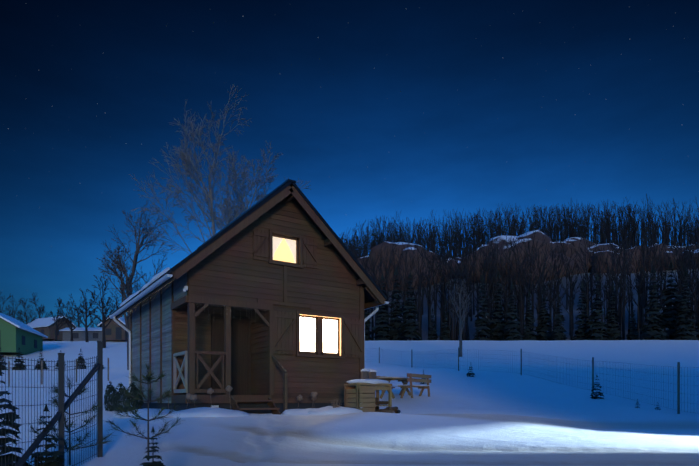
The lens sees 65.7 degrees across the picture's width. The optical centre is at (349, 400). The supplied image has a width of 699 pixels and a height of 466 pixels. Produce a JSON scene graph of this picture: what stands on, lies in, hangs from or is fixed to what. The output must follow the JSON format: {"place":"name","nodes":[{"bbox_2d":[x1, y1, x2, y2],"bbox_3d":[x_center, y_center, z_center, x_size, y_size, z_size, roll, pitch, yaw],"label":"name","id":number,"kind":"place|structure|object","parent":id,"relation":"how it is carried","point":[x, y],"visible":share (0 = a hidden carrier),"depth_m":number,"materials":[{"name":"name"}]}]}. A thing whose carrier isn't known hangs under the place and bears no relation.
{"place":"outdoors","nodes":[
{"label":"outdoors","id":0,"kind":"place"},
{"bbox_2d":[59,327,101,330],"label":"snowy roof","id":1,"kind":"structure","parent":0,"point":[83,329],"depth_m":96.75,"materials":[{"name":"white snow"}]},
{"bbox_2d":[63,331,101,340],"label":"long shed walls","id":2,"kind":"structure","parent":0,"point":[66,335],"depth_m":96.66,"materials":[{"name":"wood"}]},
{"bbox_2d":[73,333,97,337],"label":"windows","id":3,"kind":"structure","parent":2,"relation":"in","point":[76,335],"depth_m":96.65,"materials":[{"name":"black glass"}]},
{"bbox_2d":[97,315,124,325],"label":"roof snow","id":4,"kind":"structure","parent":0,"point":[122,320],"depth_m":83.62,"materials":[{"name":"white snow"}]},
{"bbox_2d":[120,267,169,306],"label":"roof snow","id":5,"kind":"structure","parent":0,"point":[156,276],"depth_m":13.80,"materials":[{"name":"white snow"}]},
{"bbox_2d":[0,243,698,465],"bbox_3d":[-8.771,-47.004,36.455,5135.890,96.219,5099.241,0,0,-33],"label":"snow ground","id":6,"kind":"structure","parent":0,"point":[490,415],"depth_m":13.82,"materials":[{"name":"white snow"}]},
{"bbox_2d":[0,318,42,354],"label":"green house walls","id":7,"kind":"structure","parent":6,"relation":"on","point":[11,335],"depth_m":59.12,"materials":[{"name":"green wood"}]},
{"bbox_2d":[0,313,47,337],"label":"roof snow","id":8,"kind":"structure","parent":7,"relation":"on","point":[15,322],"depth_m":62.44,"materials":[{"name":"white snow"}]},
{"bbox_2d":[22,336,36,348],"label":"windows","id":9,"kind":"structure","parent":7,"relation":"in","point":[23,342],"depth_m":61.38,"materials":[{"name":"black glass"}]},
{"bbox_2d":[0,356,98,465],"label":"fence wires","id":10,"kind":"object","parent":6,"relation":"on","point":[31,387],"visible":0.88,"depth_m":6.15,"materials":[{"name":"grey metal"}]},
{"bbox_2d":[33,318,74,339],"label":"house walls","id":11,"kind":"structure","parent":6,"relation":"on","point":[49,331],"depth_m":107.56,"materials":[{"name":"brown wood"}]},
{"bbox_2d":[26,316,77,327],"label":"snowy roof","id":12,"kind":"structure","parent":11,"relation":"on","point":[43,322],"depth_m":108.90,"materials":[{"name":"white snow"}]},
{"bbox_2d":[14,341,102,465],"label":"fence posts","id":13,"kind":"object","parent":6,"relation":"on","point":[63,406],"visible":0.94,"depth_m":6.52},
{"bbox_2d":[0,273,142,347],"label":"trees","id":14,"kind":"object","parent":6,"relation":"on","point":[103,313],"visible":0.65,"depth_m":88.58,"materials":[{"name":"brown plant"}]},
{"bbox_2d":[0,368,165,465],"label":"spruces","id":15,"kind":"object","parent":6,"relation":"on","point":[55,459],"visible":0.79,"depth_m":6.05,"materials":[{"name":"green plant"}]},
{"bbox_2d":[29,362,180,464],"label":"young pine trees","id":16,"kind":"object","parent":6,"relation":"on","point":[148,378],"visible":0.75,"depth_m":7.35,"materials":[{"name":"green plant"}]},
{"bbox_2d":[102,319,127,340],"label":"brown cottage walls","id":17,"kind":"structure","parent":6,"relation":"on","point":[112,325],"depth_m":83.99,"materials":[{"name":"brown wood"}]},
{"bbox_2d":[105,327,121,339],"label":"windows","id":18,"kind":"structure","parent":17,"relation":"in","point":[118,333],"depth_m":83.94,"materials":[{"name":"black glass"}]},
{"bbox_2d":[103,382,143,412],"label":"wall shrubs","id":19,"kind":"object","parent":6,"relation":"on","point":[113,399],"depth_m":14.48,"materials":[{"name":"green plant"}]},
{"bbox_2d":[97,200,174,369],"bbox_3d":[-14.882,-7.666,38.077,5.258,11.295,6.767,0,0,-15],"label":"oak tree","id":20,"kind":"object","parent":6,"relation":"on","point":[127,286],"visible":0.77,"depth_m":37.23,"materials":[{"name":"brown plant"}]},
{"bbox_2d":[126,84,310,252],"bbox_3d":[-6.671,-8.458,28.011,9.096,15.162,7.165,0,0,-33],"label":"birch tree","id":21,"kind":"object","parent":6,"relation":"on","point":[185,157],"visible":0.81,"depth_m":27.93,"materials":[{"name":"brown plant"}]},
{"bbox_2d":[165,385,316,409],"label":"dry plants","id":22,"kind":"object","parent":6,"relation":"on","point":[228,388],"visible":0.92,"depth_m":11.99,"materials":[{"name":"brown plant"}]},
{"bbox_2d":[136,403,359,413],"bbox_3d":[-3.353,0.495,16.269,4.720,0.870,6.120,0,0,-33],"label":"house foundation","id":23,"kind":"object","parent":6,"relation":"on","point":[183,406],"depth_m":13.46,"materials":[{"name":"grey concrete"}]},
{"bbox_2d":[116,185,385,402],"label":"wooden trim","id":24,"kind":"structure","parent":6,"relation":"on","point":[283,332],"depth_m":13.43,"materials":[{"name":"brown wood"}]},
{"bbox_2d":[132,272,186,402],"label":"side wall","id":25,"kind":"structure","parent":24,"relation":"attached to","point":[179,283],"depth_m":14.87,"materials":[{"name":"grey wood"}]},
{"bbox_2d":[130,281,172,402],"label":"wall battens","id":26,"kind":"object","parent":25,"relation":"attached to","point":[160,341],"visible":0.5,"depth_m":14.29,"materials":[{"name":"wood"}]},
{"bbox_2d":[173,351,187,392],"bbox_3d":[-4.032,-0.670,12.918,0.070,0.970,1.070,0,0,-33],"label":"porch balustrade","id":27,"kind":"object","parent":24,"relation":"attached to","point":[180,370],"visible":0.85,"depth_m":12.86,"materials":[{"name":"white wood"}]},
{"bbox_2d":[117,280,267,320],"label":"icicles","id":28,"kind":"object","parent":24,"relation":"attached to","point":[197,309],"visible":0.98,"depth_m":12.94,"materials":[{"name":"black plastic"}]},
{"bbox_2d":[111,179,386,313],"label":"cabin roof","id":29,"kind":"structure","parent":24,"relation":"on","point":[368,297],"depth_m":13.81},
{"bbox_2d":[109,274,388,403],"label":"cabin gutters","id":30,"kind":"object","parent":29,"relation":"attached to","point":[163,279],"visible":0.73,"depth_m":15.09,"materials":[{"name":"white metal"}]},
{"bbox_2d":[175,198,359,402],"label":"cabin wall","id":31,"kind":"structure","parent":24,"relation":"attached to","point":[231,269],"depth_m":13.78,"materials":[{"name":"brown wood"}]},
{"bbox_2d":[211,314,250,394],"bbox_3d":[-3.084,-1.180,14.119,1.060,2.080,0.065,0,0,-33],"label":"cabin door","id":32,"kind":"structure","parent":31,"relation":"in","point":[240,355],"depth_m":14.18,"materials":[{"name":"brown wood"}]},
{"bbox_2d":[273,239,294,262],"bbox_3d":[-1.666,-3.820,13.758,0.780,0.700,0.001,0,0,-33],"label":"window pane","id":33,"kind":"object","parent":24,"relation":"attached to","point":[283,252],"visible":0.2,"depth_m":13.75,"materials":[{"name":"yellow glass"}]},
{"bbox_2d":[273,237,295,262],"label":"window curtains","id":34,"kind":"object","parent":24,"relation":"attached to","point":[290,243],"depth_m":13.82,"materials":[{"name":"beige fabric"}]},
{"bbox_2d":[300,317,336,352],"bbox_3d":[-0.814,-1.710,14.290,1.270,1.020,0.001,0,0,-33],"label":"window pane","id":35,"kind":"object","parent":24,"relation":"attached to","point":[307,334],"depth_m":14.22,"materials":[{"name":"beige glass"}]},
{"bbox_2d":[300,314,340,355],"bbox_3d":[-0.783,-1.710,14.244,1.270,1.020,0.085,0,0,-33],"label":"window reveal","id":36,"kind":"object","parent":24,"relation":"attached to","point":[340,328],"depth_m":14.56,"materials":[{"name":"brown"}]},
{"bbox_2d":[113,368,388,417],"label":"snow heaps","id":37,"kind":"object","parent":6,"relation":"on","point":[206,412],"visible":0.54,"depth_m":11.38,"materials":[{"name":"white snow"}]},
{"bbox_2d":[327,399,341,407],"bbox_3d":[-0.329,0.043,12.855,0.593,0.319,0.534,0,0,-33],"label":"dry grass plant","id":38,"kind":"object","parent":37,"relation":"on","point":[334,404],"visible":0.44,"depth_m":12.77,"materials":[{"name":"brown plant"}]},
{"bbox_2d":[230,356,286,414],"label":"porch steps","id":39,"kind":"structure","parent":6,"relation":"on","point":[270,403],"depth_m":12.80,"materials":[{"name":"brown wood"}]},
{"bbox_2d":[0,348,660,409],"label":"spruces","id":40,"kind":"object","parent":6,"relation":"on","point":[21,365],"visible":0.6,"depth_m":37.06,"materials":[{"name":"green plant"}]},
{"bbox_2d":[8,347,679,413],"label":"fence posts","id":41,"kind":"object","parent":6,"relation":"on","point":[678,387],"visible":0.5,"depth_m":25.63,"materials":[{"name":"grey metal"}]},
{"bbox_2d":[344,383,391,411],"bbox_3d":[0.461,-0.025,13.444,1.050,0.795,0.600,0,0,-33],"label":"firewood table","id":42,"kind":"object","parent":6,"relation":"on","point":[365,400],"visible":0.85,"depth_m":13.15,"materials":[{"name":"brown wood"}]},
{"bbox_2d":[361,371,375,378],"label":"table stumps","id":43,"kind":"object","parent":42,"relation":"on","point":[367,375],"visible":0.58,"depth_m":13.30,"materials":[{"name":"wood"}]},
{"bbox_2d":[375,397,400,413],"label":"firewood logs","id":44,"kind":"object","parent":6,"relation":"on","point":[389,409],"visible":0.67,"depth_m":13.39,"materials":[{"name":"brown wood"}]},
{"bbox_2d":[376,373,430,398],"bbox_3d":[1.806,-0.537,20.901,2.230,0.926,1.800,0,0,37],"label":"picnic table","id":45,"kind":"object","parent":6,"relation":"on","point":[405,386],"visible":0.73,"depth_m":20.42,"materials":[{"name":"brown wood"}]},
{"bbox_2d":[377,377,429,386],"bbox_3d":[1.784,-0.737,20.893,2.272,0.382,1.805,0,0,-33],"label":"snow layer","id":46,"kind":"object","parent":45,"relation":"on","point":[402,377],"depth_m":20.44,"materials":[{"name":"white snow"}]},
{"bbox_2d":[448,280,472,356],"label":"tree","id":47,"kind":"object","parent":6,"relation":"on","point":[459,308],"visible":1,"depth_m":57.76,"materials":[{"name":"brown plant"}]},
{"bbox_2d":[339,195,698,340],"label":"hillside forest","id":48,"kind":"object","parent":6,"relation":"on","point":[603,233],"visible":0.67,"depth_m":120.70,"materials":[{"name":"brown plant"}]},
{"bbox_2d":[357,230,698,290],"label":"sandstone rocks","id":49,"kind":"object","parent":6,"relation":"on","point":[539,234],"visible":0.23,"depth_m":168.38,"materials":[{"name":"grey stone"}]},
{"bbox_2d":[363,202,694,251],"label":"ridge trees","id":50,"kind":"object","parent":6,"relation":"on","point":[537,229],"visible":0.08,"depth_m":294.34,"materials":[{"name":"brown plant"}]},
{"bbox_2d":[364,260,698,340],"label":"evergreen trees","id":51,"kind":"object","parent":6,"relation":"on","point":[668,318],"visible":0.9,"depth_m":96.89,"materials":[{"name":"green plant"}]},
{"bbox_2d":[0,0,698,327],"label":"sky","id":52,"kind":"structure","parent":0,"point":[416,109],"materials":[{"name":"blue"}]},
{"bbox_2d":[372,348,698,413],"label":"field fence wires","id":53,"kind":"object","parent":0,"point":[423,354],"visible":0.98,"depth_m":22.02,"materials":[{"name":"grey metal"}]}
]}

